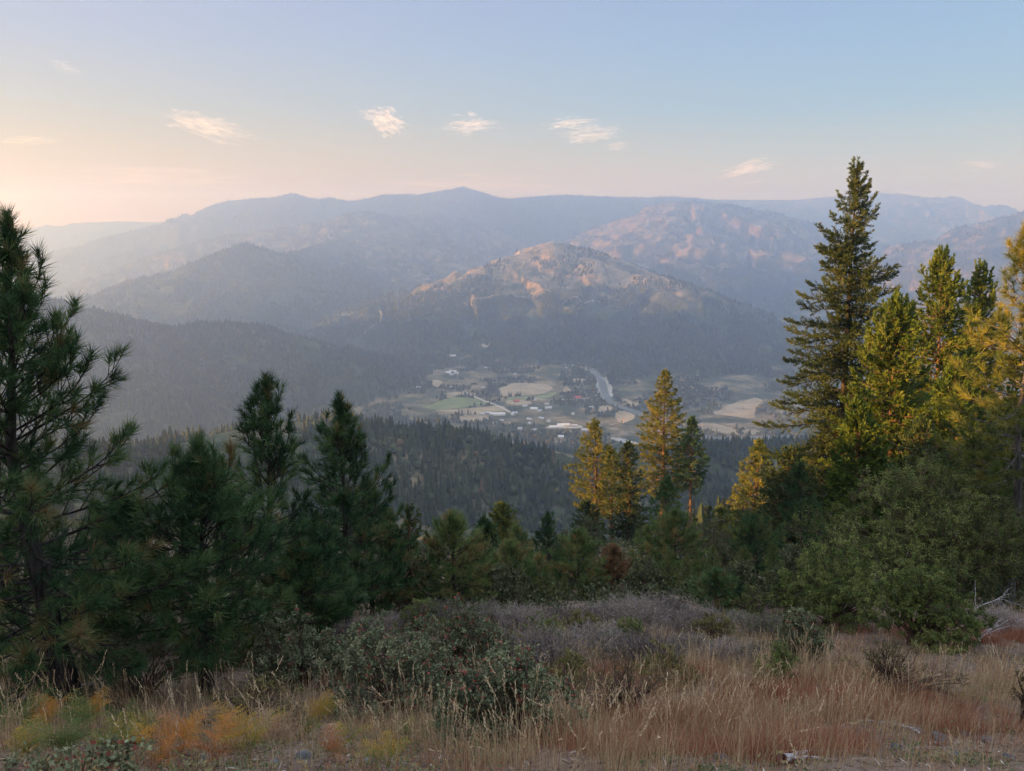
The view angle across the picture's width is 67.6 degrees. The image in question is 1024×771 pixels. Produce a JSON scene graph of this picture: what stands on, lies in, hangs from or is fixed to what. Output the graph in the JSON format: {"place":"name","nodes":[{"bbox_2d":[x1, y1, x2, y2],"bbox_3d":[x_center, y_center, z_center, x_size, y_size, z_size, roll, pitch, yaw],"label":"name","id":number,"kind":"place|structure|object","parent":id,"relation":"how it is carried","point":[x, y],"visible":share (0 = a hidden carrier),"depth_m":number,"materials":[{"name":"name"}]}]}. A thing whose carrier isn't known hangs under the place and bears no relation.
{"place":"outdoors","nodes":[
{"label":"outdoors","id":0,"kind":"place"},
{"bbox_2d":[1,221,161,268],"bbox_3d":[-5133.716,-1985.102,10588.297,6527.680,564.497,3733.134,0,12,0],"label":"distant mountain","id":1,"kind":"structure","parent":0,"point":[54,238],"depth_m":10528.48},
{"bbox_2d":[0,299,458,445],"bbox_3d":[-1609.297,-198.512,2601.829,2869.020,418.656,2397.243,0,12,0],"label":"wooded hill","id":2,"kind":"structure","parent":0,"point":[115,420],"depth_m":2362.73,"materials":[{"name":"plant"}]},
{"bbox_2d":[80,228,413,333],"bbox_3d":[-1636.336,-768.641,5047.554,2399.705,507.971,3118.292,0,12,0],"label":"wooded mountain","id":3,"kind":"structure","parent":0,"point":[177,308],"depth_m":4249.10,"materials":[{"name":"plant"}]},
{"bbox_2d":[61,211,534,295],"bbox_3d":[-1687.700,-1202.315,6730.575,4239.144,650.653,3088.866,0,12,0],"label":"shaded mountain","id":4,"kind":"structure","parent":0,"point":[375,252],"depth_m":6401.74,"materials":[{"name":"stone"}]},
{"bbox_2d":[0,422,712,538],"bbox_3d":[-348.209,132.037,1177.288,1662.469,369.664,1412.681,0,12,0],"label":"ridge","id":5,"kind":"structure","parent":0,"point":[556,509],"depth_m":818.89,"materials":[{"name":"plant"}]},
{"bbox_2d":[15,187,922,282],"bbox_3d":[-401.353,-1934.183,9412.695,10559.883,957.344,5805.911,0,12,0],"label":"mountain","id":6,"kind":"structure","parent":0,"point":[522,226],"depth_m":8263.04,"materials":[{"name":"stone"}]},
{"bbox_2d":[0,526,1023,770],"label":"ground","id":7,"kind":"structure","parent":0,"point":[958,658],"depth_m":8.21,"materials":[{"name":"plant"}]},
{"bbox_2d":[3,713,53,757],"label":"bracken fern","id":8,"kind":"object","parent":7,"relation":"on","point":[25,738],"visible":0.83,"depth_m":5.40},
{"bbox_2d":[0,495,86,646],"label":"pine tree","id":9,"kind":"object","parent":7,"relation":"on","point":[24,585],"visible":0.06,"depth_m":13.38,"materials":[{"name":"green plant"}]},
{"bbox_2d":[22,718,90,758],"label":"bracken fern","id":10,"kind":"object","parent":7,"relation":"on","point":[58,741],"visible":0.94,"depth_m":5.17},
{"bbox_2d":[0,611,116,693],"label":"shade bush","id":11,"kind":"object","parent":7,"relation":"on","point":[16,640],"visible":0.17,"depth_m":10.60,"materials":[{"name":"green plant"}]},
{"bbox_2d":[0,731,153,770],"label":"manzanita bush","id":12,"kind":"object","parent":7,"relation":"on","point":[104,757],"visible":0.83,"depth_m":4.72,"materials":[{"name":"green plant"}]},
{"bbox_2d":[52,688,107,734],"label":"bracken fern","id":13,"kind":"object","parent":7,"relation":"on","point":[67,713],"visible":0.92,"depth_m":6.64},
{"bbox_2d":[58,484,161,649],"bbox_3d":[-6.716,3.210,12.758,2.040,3.405,1.857,0,12,0],"label":"pine tree","id":14,"kind":"object","parent":7,"relation":"on","point":[98,511],"visible":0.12,"depth_m":12.47,"materials":[{"name":"green plant"}]},
{"bbox_2d":[0,202,221,726],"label":"pine tree","id":15,"kind":"object","parent":7,"relation":"on","point":[28,501],"visible":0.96,"depth_m":8.36,"materials":[{"name":"green plant"}]},
{"bbox_2d":[70,607,154,677],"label":"shade bush","id":16,"kind":"object","parent":7,"relation":"on","point":[104,635],"visible":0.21,"depth_m":11.62,"materials":[{"name":"green plant"}]},
{"bbox_2d":[75,623,222,709],"bbox_3d":[-4.844,3.675,9.767,1.718,1.179,2.056,0,12,0],"label":"manzanita bush","id":17,"kind":"object","parent":7,"relation":"on","point":[156,676],"visible":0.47,"depth_m":9.80,"materials":[{"name":"green plant"}]},
{"bbox_2d":[139,706,207,754],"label":"bracken fern","id":18,"kind":"object","parent":7,"relation":"on","point":[181,732],"visible":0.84,"depth_m":5.93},
{"bbox_2d":[81,428,297,695],"bbox_3d":[-4.054,2.446,9.768,2.551,4.001,2.866,0,12,0],"label":"pine tree","id":19,"kind":"object","parent":7,"relation":"on","point":[207,476],"visible":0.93,"depth_m":9.37,"materials":[{"name":"green plant"}]},
{"bbox_2d":[140,607,282,672],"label":"shade bush","id":20,"kind":"object","parent":7,"relation":"on","point":[239,656],"visible":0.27,"depth_m":11.51,"materials":[{"name":"green plant"}]},
{"bbox_2d":[185,710,245,764],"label":"bracken fern","id":21,"kind":"object","parent":7,"relation":"on","point":[214,748],"visible":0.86,"depth_m":5.33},
{"bbox_2d":[197,669,307,730],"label":"shrub","id":22,"kind":"object","parent":7,"relation":"on","point":[240,699],"visible":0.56,"depth_m":7.67,"materials":[{"name":"green plant"}]},
{"bbox_2d":[219,704,285,760],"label":"bracken fern","id":23,"kind":"object","parent":7,"relation":"on","point":[253,734],"visible":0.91,"depth_m":5.39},
{"bbox_2d":[173,368,368,647],"bbox_3d":[-4.045,2.257,12.579,2.842,5.267,2.860,4,13,20],"label":"pine tree","id":24,"kind":"object","parent":7,"relation":"on","point":[267,409],"visible":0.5,"depth_m":12.29,"materials":[{"name":"green plant"}]},
{"bbox_2d":[240,604,344,692],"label":"manzanita bush","id":25,"kind":"object","parent":7,"relation":"on","point":[297,655],"visible":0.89,"depth_m":10.01,"materials":[{"name":"green plant"}]},
{"bbox_2d":[249,535,352,650],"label":"pine tree","id":26,"kind":"object","parent":7,"relation":"on","point":[299,562],"visible":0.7,"depth_m":12.35,"materials":[{"name":"green plant"}]},
{"bbox_2d":[277,519,368,635],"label":"pine tree","id":27,"kind":"object","parent":7,"relation":"on","point":[350,587],"visible":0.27,"depth_m":13.55,"materials":[{"name":"green plant"}]},
{"bbox_2d":[274,388,422,623],"bbox_3d":[-3.437,2.697,15.862,3.107,5.513,3.200,0,12,0],"label":"pine tree","id":28,"kind":"object","parent":7,"relation":"on","point":[348,452],"visible":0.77,"depth_m":15.53,"materials":[{"name":"green plant"}]},
{"bbox_2d":[316,614,399,681],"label":"manzanita bush","id":29,"kind":"object","parent":7,"relation":"on","point":[354,631],"visible":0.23,"depth_m":10.95,"materials":[{"name":"green plant"}]},
{"bbox_2d":[327,487,426,617],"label":"pine tree","id":30,"kind":"object","parent":7,"relation":"on","point":[376,610],"visible":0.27,"depth_m":18.05,"materials":[{"name":"green plant"}]},
{"bbox_2d":[355,729,410,769],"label":"bracken fern","id":31,"kind":"object","parent":7,"relation":"on","point":[380,751],"visible":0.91,"depth_m":4.96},
{"bbox_2d":[358,506,412,614],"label":"pine tree","id":32,"kind":"object","parent":7,"relation":"on","point":[387,541],"visible":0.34,"depth_m":18.10,"materials":[{"name":"green plant"}]},
{"bbox_2d":[316,609,482,722],"bbox_3d":[-1.296,3.397,8.892,1.834,1.283,1.485,-5,13,-21],"label":"manzanita bush","id":33,"kind":"object","parent":7,"relation":"on","point":[398,651],"visible":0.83,"depth_m":8.76,"materials":[{"name":"green plant"}]},
{"bbox_2d":[383,502,439,613],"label":"fir tree","id":34,"kind":"object","parent":7,"relation":"on","point":[412,523],"visible":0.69,"depth_m":18.07,"materials":[{"name":"green plant"}]},
{"bbox_2d":[390,596,451,634],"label":"shrub","id":35,"kind":"object","parent":7,"relation":"on","point":[416,609],"visible":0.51,"depth_m":14.26,"materials":[{"name":"green plant"}]},
{"bbox_2d":[395,591,507,681],"bbox_3d":[-0.866,3.627,10.707,1.687,1.444,1.425,0,12,0],"label":"manzanita bush","id":36,"kind":"object","parent":7,"relation":"on","point":[470,634],"visible":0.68,"depth_m":10.57,"materials":[{"name":"green plant"}]},
{"bbox_2d":[412,508,501,610],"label":"pine tree","id":37,"kind":"object","parent":7,"relation":"on","point":[452,524],"visible":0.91,"depth_m":18.76,"materials":[{"name":"green plant"}]},
{"bbox_2d":[482,500,519,545],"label":"fir tree","id":38,"kind":"object","parent":7,"relation":"on","point":[502,509],"visible":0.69,"depth_m":65.49,"materials":[{"name":"green plant"}]},
{"bbox_2d":[467,562,540,608],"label":"oak bush","id":39,"kind":"object","parent":7,"relation":"on","point":[513,576],"visible":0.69,"depth_m":19.99,"materials":[{"name":"green plant"}]},
{"bbox_2d":[431,638,590,746],"bbox_3d":[-0.008,2.740,6.518,1.390,1.129,1.244,0,12,0],"label":"manzanita bush","id":40,"kind":"object","parent":7,"relation":"on","point":[475,687],"visible":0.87,"depth_m":6.41,"materials":[{"name":"green plant"}]},
{"bbox_2d":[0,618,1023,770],"bbox_3d":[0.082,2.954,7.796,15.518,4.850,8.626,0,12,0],"label":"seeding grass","id":41,"kind":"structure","parent":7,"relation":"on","point":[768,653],"depth_m":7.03,"materials":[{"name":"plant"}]},
{"bbox_2d":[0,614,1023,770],"bbox_3d":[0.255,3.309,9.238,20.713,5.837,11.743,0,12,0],"label":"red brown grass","id":42,"kind":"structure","parent":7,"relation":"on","point":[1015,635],"depth_m":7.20,"materials":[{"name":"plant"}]},
{"bbox_2d":[0,617,1023,770],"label":"weeds","id":43,"kind":"object","parent":7,"relation":"on","point":[405,758],"visible":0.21,"depth_m":5.51,"materials":[{"name":"orange plant"}]},
{"bbox_2d":[0,514,1023,617],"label":"scrub","id":44,"kind":"object","parent":7,"relation":"on","point":[604,597],"visible":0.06,"depth_m":20.89,"materials":[{"name":"plant"}]},
{"bbox_2d":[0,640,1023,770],"bbox_3d":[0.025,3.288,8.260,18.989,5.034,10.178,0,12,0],"label":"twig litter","id":45,"kind":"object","parent":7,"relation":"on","point":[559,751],"visible":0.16,"depth_m":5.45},
{"bbox_2d":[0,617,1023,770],"bbox_3d":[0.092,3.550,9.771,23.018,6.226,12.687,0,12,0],"label":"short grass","id":46,"kind":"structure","parent":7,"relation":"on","point":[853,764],"depth_m":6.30,"materials":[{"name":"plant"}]},
{"bbox_2d":[486,536,539,601],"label":"pine tree","id":47,"kind":"object","parent":7,"relation":"on","point":[510,548],"visible":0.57,"depth_m":21.91,"materials":[{"name":"green plant"}]},
{"bbox_2d":[495,599,554,633],"bbox_3d":[0.195,4.567,15.017,1.390,0.861,1.353,0,12,0],"label":"grey brush","id":48,"kind":"object","parent":7,"relation":"on","point":[520,619],"visible":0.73,"depth_m":14.95,"materials":[{"name":"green plant"}]},
{"bbox_2d":[507,617,595,667],"bbox_3d":[0.565,4.000,11.653,1.487,0.903,1.544,0,12,0],"label":"grey brush","id":49,"kind":"object","parent":7,"relation":"on","point":[545,640],"visible":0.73,"depth_m":11.59,"materials":[{"name":"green plant"}]},
{"bbox_2d":[531,510,572,580],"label":"pine tree","id":50,"kind":"object","parent":7,"relation":"on","point":[547,528],"visible":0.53,"depth_m":28.43,"materials":[{"name":"green plant"}]},
{"bbox_2d":[542,647,589,694],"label":"shrub","id":51,"kind":"object","parent":7,"relation":"on","point":[568,660],"visible":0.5,"depth_m":9.84,"materials":[{"name":"green plant"}]},
{"bbox_2d":[547,525,610,599],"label":"pine tree","id":52,"kind":"object","parent":7,"relation":"on","point":[581,539],"visible":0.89,"depth_m":25.46,"materials":[{"name":"green plant"}]},
{"bbox_2d":[563,417,613,538],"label":"pine tree","id":53,"kind":"object","parent":7,"relation":"on","point":[597,450],"visible":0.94,"depth_m":104.07,"materials":[{"name":"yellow plant"}]},
{"bbox_2d":[570,497,608,544],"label":"fir tree","id":54,"kind":"object","parent":7,"relation":"on","point":[585,506],"visible":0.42,"depth_m":74.12,"materials":[{"name":"green plant"}]},
{"bbox_2d":[562,616,635,660],"bbox_3d":[1.456,4.202,12.657,1.533,0.859,1.543,0,12,0],"label":"grey brush","id":55,"kind":"object","parent":7,"relation":"on","point":[596,637],"visible":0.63,"depth_m":12.49,"materials":[{"name":"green plant"}]},
{"bbox_2d":[592,446,627,539],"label":"pine tree","id":56,"kind":"object","parent":7,"relation":"on","point":[612,451],"visible":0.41,"depth_m":108.69,"materials":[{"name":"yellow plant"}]},
{"bbox_2d":[592,542,633,596],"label":"pine tree","id":57,"kind":"object","parent":7,"relation":"on","point":[617,554],"visible":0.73,"depth_m":26.29,"materials":[{"name":"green plant"}]},
{"bbox_2d":[557,641,680,721],"bbox_3d":[1.087,3.474,8.626,1.230,0.934,1.403,11,16,42],"label":"shrub","id":58,"kind":"object","parent":7,"relation":"on","point":[621,695],"visible":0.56,"depth_m":8.71,"materials":[{"name":"green plant"}]},
{"bbox_2d":[604,440,653,544],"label":"fir tree","id":59,"kind":"object","parent":7,"relation":"on","point":[632,514],"visible":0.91,"depth_m":96.59,"materials":[{"name":"green plant"}]},
{"bbox_2d":[583,584,677,632],"bbox_3d":[2.437,4.598,15.441,2.013,1.206,2.058,0,12,0],"label":"grey brush","id":60,"kind":"object","parent":7,"relation":"on","point":[644,614],"visible":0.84,"depth_m":15.31,"materials":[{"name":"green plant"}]},
{"bbox_2d":[619,557,671,603],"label":"oak bush","id":61,"kind":"object","parent":7,"relation":"on","point":[643,574],"visible":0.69,"depth_m":20.38,"materials":[{"name":"green plant"}]},
{"bbox_2d":[604,621,690,667],"bbox_3d":[2.059,4.031,11.652,1.429,0.904,1.548,0,12,0],"label":"grey brush","id":62,"kind":"object","parent":7,"relation":"on","point":[643,639],"visible":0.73,"depth_m":11.61,"materials":[{"name":"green plant"}]},
{"bbox_2d":[641,474,684,561],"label":"pine tree","id":63,"kind":"object","parent":7,"relation":"on","point":[665,488],"visible":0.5,"depth_m":35.77,"materials":[{"name":"green plant"}]},
{"bbox_2d":[633,367,695,539],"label":"pine tree","id":64,"kind":"object","parent":7,"relation":"on","point":[658,411],"visible":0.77,"depth_m":111.21,"materials":[{"name":"green plant"}]},
{"bbox_2d":[636,637,705,687],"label":"shrub","id":65,"kind":"object","parent":7,"relation":"on","point":[670,661],"visible":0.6,"depth_m":10.37,"materials":[{"name":"green plant"}]},
{"bbox_2d":[640,507,720,594],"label":"pine tree","id":66,"kind":"object","parent":7,"relation":"on","point":[672,521],"visible":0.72,"depth_m":26.11,"materials":[{"name":"green plant"}]},
{"bbox_2d":[672,415,711,539],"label":"pine tree","id":67,"kind":"object","parent":7,"relation":"on","point":[692,426],"visible":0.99,"depth_m":107.09,"materials":[{"name":"green plant"}]},
{"bbox_2d":[658,597,738,634],"bbox_3d":[3.554,4.481,14.598,1.611,1.086,1.714,0,12,0],"label":"grey brush","id":68,"kind":"object","parent":7,"relation":"on","point":[687,616],"visible":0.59,"depth_m":14.62,"materials":[{"name":"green plant"}]},
{"bbox_2d":[671,513,741,583],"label":"oak bush","id":69,"kind":"object","parent":7,"relation":"on","point":[719,545],"visible":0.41,"depth_m":30.13,"materials":[{"name":"green plant"}]},
{"bbox_2d":[679,610,737,643],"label":"shrub","id":70,"kind":"object","parent":7,"relation":"on","point":[715,626],"visible":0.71,"depth_m":13.38,"materials":[{"name":"green plant"}]},
{"bbox_2d":[686,563,744,615],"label":"pine tree","id":71,"kind":"object","parent":7,"relation":"on","point":[719,582],"visible":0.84,"depth_m":17.28,"materials":[{"name":"green plant"}]},
{"bbox_2d":[691,633,770,667],"bbox_3d":[3.457,4.251,12.159,1.251,0.660,1.304,0,12,0],"label":"grey brush","id":72,"kind":"object","parent":7,"relation":"on","point":[721,644],"visible":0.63,"depth_m":12.06,"materials":[{"name":"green plant"}]},
{"bbox_2d":[705,559,772,612],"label":"oak bush","id":73,"kind":"object","parent":7,"relation":"on","point":[748,577],"visible":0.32,"depth_m":18.09,"materials":[{"name":"green plant"}]},
{"bbox_2d":[725,438,777,541],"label":"pine tree","id":74,"kind":"object","parent":7,"relation":"on","point":[755,467],"visible":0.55,"depth_m":85.72,"materials":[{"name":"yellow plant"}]},
{"bbox_2d":[716,511,789,586],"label":"pine tree","id":75,"kind":"object","parent":7,"relation":"on","point":[752,524],"visible":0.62,"depth_m":29.16,"materials":[{"name":"green plant"}]},
{"bbox_2d":[725,584,782,620],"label":"shrub","id":76,"kind":"object","parent":7,"relation":"on","point":[749,606],"visible":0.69,"depth_m":16.76,"materials":[{"name":"green plant"}]},
{"bbox_2d":[735,607,794,640],"bbox_3d":[4.842,4.550,14.329,1.436,0.754,1.462,0,12,0],"label":"grey brush","id":77,"kind":"object","parent":7,"relation":"on","point":[767,625],"visible":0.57,"depth_m":14.30,"materials":[{"name":"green plant"}]},
{"bbox_2d":[751,638,804,688],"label":"shrub","id":78,"kind":"object","parent":7,"relation":"on","point":[779,654],"visible":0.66,"depth_m":10.57,"materials":[{"name":"green plant"}]},
{"bbox_2d":[743,443,833,553],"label":"fir tree","id":79,"kind":"object","parent":7,"relation":"on","point":[777,494],"visible":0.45,"depth_m":41.79,"materials":[{"name":"green plant"}]},
{"bbox_2d":[763,543,813,607],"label":"oak bush","id":80,"kind":"object","parent":7,"relation":"on","point":[789,562],"visible":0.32,"depth_m":17.98,"materials":[{"name":"green plant"}]},
{"bbox_2d":[771,459,835,580],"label":"pine tree","id":81,"kind":"object","parent":7,"relation":"on","point":[795,506],"visible":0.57,"depth_m":23.21,"materials":[{"name":"green plant"}]},
{"bbox_2d":[773,604,834,659],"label":"manzanita bush","id":82,"kind":"object","parent":7,"relation":"on","point":[786,625],"visible":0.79,"depth_m":11.93,"materials":[{"name":"green plant"}]},
{"bbox_2d":[767,538,898,635],"bbox_3d":[6.777,4.144,15.557,2.680,2.124,2.612,-4,13,-19],"label":"round bush","id":83,"kind":"object","parent":7,"relation":"on","point":[839,589],"visible":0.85,"depth_m":15.42,"materials":[{"name":"green plant"}]},
{"bbox_2d":[752,155,917,546],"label":"fir tree","id":84,"kind":"object","parent":7,"relation":"on","point":[841,254],"visible":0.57,"depth_m":49.79,"materials":[{"name":"green plant"}]},
{"bbox_2d":[824,393,897,572],"bbox_3d":[14.749,4.366,31.723,3.436,8.456,3.342,8,14,32],"label":"cedar tree","id":85,"kind":"object","parent":7,"relation":"on","point":[858,432],"visible":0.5,"depth_m":31.13,"materials":[{"name":"green plant"}]},
{"bbox_2d":[816,288,946,534],"bbox_3d":[19.745,2.561,39.604,7.130,15.300,6.785,0,12,0],"label":"cedar tree","id":86,"kind":"object","parent":7,"relation":"on","point":[892,342],"visible":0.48,"depth_m":38.28,"materials":[{"name":"green plant"}]},
{"bbox_2d":[771,436,1023,613],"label":"round bush","id":87,"kind":"object","parent":7,"relation":"on","point":[971,557],"visible":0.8,"depth_m":19.29,"materials":[{"name":"green plant"}]},
{"bbox_2d":[833,630,969,702],"bbox_3d":[4.878,3.550,9.577,1.238,0.991,1.302,0,12,0],"label":"shrub","id":88,"kind":"object","parent":7,"relation":"on","point":[879,665],"visible":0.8,"depth_m":9.46,"materials":[{"name":"green plant"}]},
{"bbox_2d":[869,414,961,582],"bbox_3d":[14.793,4.376,27.638,3.473,6.954,3.227,-5,13,-22],"label":"fir tree","id":89,"kind":"object","parent":7,"relation":"on","point":[920,428],"visible":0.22,"depth_m":27.13,"materials":[{"name":"green plant"}]},
{"bbox_2d":[848,551,997,654],"bbox_3d":[6.968,3.792,13.078,2.409,1.758,2.022,7,14,29],"label":"round bush","id":90,"kind":"object","parent":7,"relation":"on","point":[931,622],"visible":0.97,"depth_m":12.92,"materials":[{"name":"green plant"}]},
{"bbox_2d":[876,244,1001,488],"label":"cedar tree","id":91,"kind":"object","parent":7,"relation":"on","point":[944,285],"visible":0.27,"depth_m":45.73,"materials":[{"name":"green plant"}]},
{"bbox_2d":[915,355,1012,566],"bbox_3d":[18.422,3.680,31.496,4.090,10.067,3.676,0,12,0],"label":"cedar tree","id":92,"kind":"object","parent":7,"relation":"on","point":[947,379],"visible":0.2,"depth_m":30.70,"materials":[{"name":"green plant"}]},
{"bbox_2d":[930,422,1023,585],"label":"fir tree","id":93,"kind":"object","parent":7,"relation":"on","point":[1010,497],"visible":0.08,"depth_m":25.07,"materials":[{"name":"green plant"}]},
{"bbox_2d":[931,218,1023,600],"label":"pine tree","id":94,"kind":"object","parent":7,"relation":"on","point":[996,412],"visible":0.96,"depth_m":19.59,"materials":[{"name":"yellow plant"}]},
{"bbox_2d":[942,257,1018,488],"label":"cedar tree","id":95,"kind":"object","parent":7,"relation":"on","point":[978,282],"visible":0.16,"depth_m":49.66,"materials":[{"name":"green plant"}]},
{"bbox_2d":[959,600,1023,632],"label":"grey brush","id":96,"kind":"object","parent":7,"relation":"on","point":[999,615],"visible":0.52,"depth_m":14.57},
{"bbox_2d":[990,361,1023,555],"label":"cedar tree","id":97,"kind":"object","parent":7,"relation":"on","point":[1008,389],"visible":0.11,"depth_m":41.07,"materials":[{"name":"green plant"}]},
{"bbox_2d":[0,0,1023,230],"label":"sky","id":98,"kind":"structure","parent":0,"point":[111,110],"materials":[{"name":"blue"}]},
{"bbox_2d":[15,258,1019,452],"bbox_3d":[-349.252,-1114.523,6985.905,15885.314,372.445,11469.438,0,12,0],"label":"valley floor","id":99,"kind":"structure","parent":0,"point":[742,387],"depth_m":2460.22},
{"bbox_2d":[0,186,1023,537],"bbox_3d":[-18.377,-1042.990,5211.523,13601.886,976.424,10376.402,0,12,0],"label":"forest","id":100,"kind":"object","parent":99,"relation":"on","point":[386,440],"visible":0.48,"depth_m":2693.15,"materials":[{"name":"plant"}]},
{"bbox_2d":[499,383,552,395],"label":"field","id":101,"kind":"structure","parent":0,"point":[527,388],"depth_m":2604.29,"materials":[{"name":"beige plant"}]},
{"bbox_2d":[294,242,856,379],"bbox_3d":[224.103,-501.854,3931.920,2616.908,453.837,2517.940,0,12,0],"label":"central mountain","id":102,"kind":"structure","parent":0,"point":[525,270],"depth_m":3442.44,"materials":[{"name":"stone"}]},
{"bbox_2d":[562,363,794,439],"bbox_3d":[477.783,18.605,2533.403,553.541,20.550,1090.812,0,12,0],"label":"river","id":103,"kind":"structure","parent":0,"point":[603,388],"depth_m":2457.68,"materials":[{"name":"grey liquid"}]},
{"bbox_2d":[499,201,886,315],"bbox_3d":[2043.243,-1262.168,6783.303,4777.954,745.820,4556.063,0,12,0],"label":"mountain","id":104,"kind":"structure","parent":0,"point":[789,258],"depth_m":6116.08,"materials":[{"name":"stone"}]},
{"bbox_2d":[713,398,762,418],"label":"field","id":105,"kind":"structure","parent":0,"point":[744,409],"depth_m":2327.28,"materials":[{"name":"beige plant"}]},
{"bbox_2d":[632,445,1023,514],"bbox_3d":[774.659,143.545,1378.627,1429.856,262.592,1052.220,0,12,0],"label":"forested spur","id":106,"kind":"structure","parent":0,"point":[714,463],"depth_m":999.52,"materials":[{"name":"plant"}]},
{"bbox_2d":[717,192,1023,245],"bbox_3d":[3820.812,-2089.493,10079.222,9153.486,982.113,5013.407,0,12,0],"label":"hazy mountain","id":107,"kind":"structure","parent":0,"point":[903,218],"depth_m":10359.39,"materials":[{"name":"stone"}]},
{"bbox_2d":[794,212,1023,380],"bbox_3d":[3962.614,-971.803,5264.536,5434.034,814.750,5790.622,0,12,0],"label":"burnt mountain","id":108,"kind":"structure","parent":0,"point":[984,240],"depth_m":5476.07,"materials":[{"name":"stone"}]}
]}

